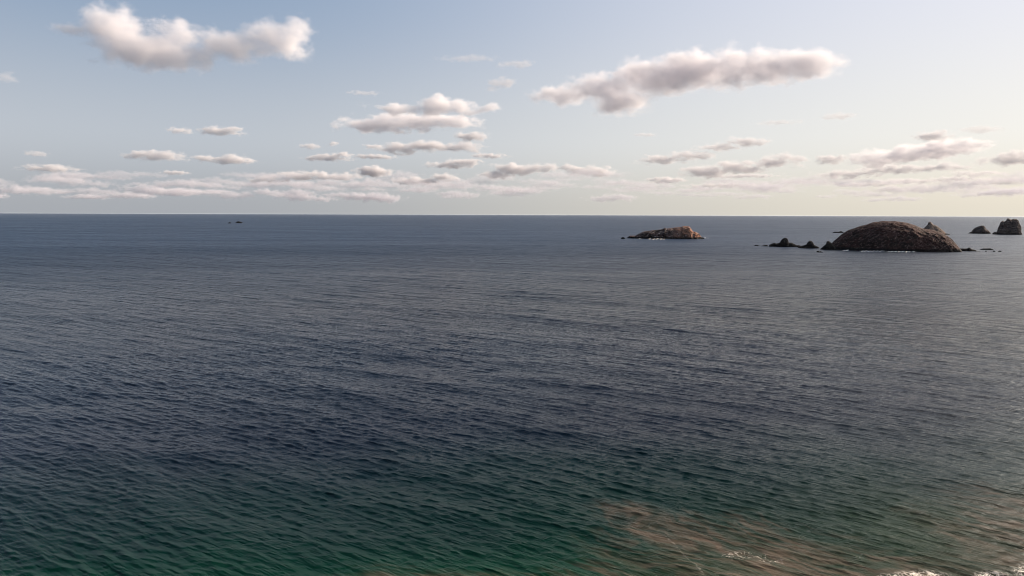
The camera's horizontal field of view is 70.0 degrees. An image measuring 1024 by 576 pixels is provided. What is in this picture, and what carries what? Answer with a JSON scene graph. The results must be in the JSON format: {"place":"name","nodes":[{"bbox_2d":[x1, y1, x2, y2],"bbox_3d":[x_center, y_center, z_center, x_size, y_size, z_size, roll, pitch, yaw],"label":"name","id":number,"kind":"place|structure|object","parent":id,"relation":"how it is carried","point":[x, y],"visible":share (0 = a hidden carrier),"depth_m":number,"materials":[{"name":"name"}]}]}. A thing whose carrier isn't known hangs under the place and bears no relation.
{"place":"outdoors","nodes":[
{"label":"outdoors","id":0,"kind":"place"},
{"bbox_2d":[0,213,1023,575],"bbox_3d":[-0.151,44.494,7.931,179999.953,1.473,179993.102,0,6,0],"label":"sea","id":1,"kind":"structure","parent":0,"point":[394,395],"depth_m":180.57,"materials":[{"name":"liquid"}]},
{"bbox_2d":[627,226,703,238],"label":"rock islet","id":2,"kind":"object","parent":1,"relation":"in","point":[684,232],"visible":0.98,"depth_m":1381.90,"materials":[{"name":"stone"}]},
{"bbox_2d":[769,238,799,246],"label":"sea rock","id":3,"kind":"object","parent":1,"relation":"in","point":[784,242],"visible":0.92,"depth_m":1047.69,"materials":[{"name":"grey stone"}]},
{"bbox_2d":[798,241,818,247],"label":"sea rock","id":4,"kind":"object","parent":1,"relation":"in","point":[809,244],"visible":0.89,"depth_m":1008.75,"materials":[{"name":"grey stone"}]},
{"bbox_2d":[821,241,836,249],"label":"sea rock","id":5,"kind":"object","parent":1,"relation":"in","point":[828,245],"visible":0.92,"depth_m":966.14,"materials":[{"name":"grey stone"}]},
{"bbox_2d":[843,250,914,251],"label":"surf foam","id":6,"kind":"object","parent":1,"relation":"on","point":[883,251],"visible":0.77,"depth_m":910.91,"materials":[{"name":"white liquid"}]},
{"bbox_2d":[832,221,961,251],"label":"island","id":7,"kind":"structure","parent":1,"relation":"in","point":[886,236],"depth_m":929.13,"materials":[{"name":"brown stone"}]},
{"bbox_2d":[923,222,949,234],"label":"rock islet","id":8,"kind":"object","parent":1,"relation":"in","point":[930,225],"visible":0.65,"depth_m":1766.15,"materials":[{"name":"grey stone"}]},
{"bbox_2d":[960,247,975,250],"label":"sea rock","id":9,"kind":"object","parent":1,"relation":"in","point":[966,249],"visible":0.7,"depth_m":935.68,"materials":[{"name":"grey stone"}]},
{"bbox_2d":[969,225,990,233],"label":"sea stack","id":10,"kind":"object","parent":1,"relation":"in","point":[981,229],"visible":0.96,"depth_m":1880.85,"materials":[{"name":"grey stone"}]},
{"bbox_2d":[992,218,1021,234],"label":"sea stack","id":11,"kind":"object","parent":1,"relation":"in","point":[1008,226],"visible":0.97,"depth_m":1790.34,"materials":[{"name":"grey stone"}]},
{"bbox_2d":[0,0,1023,216],"label":"sky","id":12,"kind":"structure","parent":0,"point":[403,107],"materials":[{"name":"blue"}]}
]}

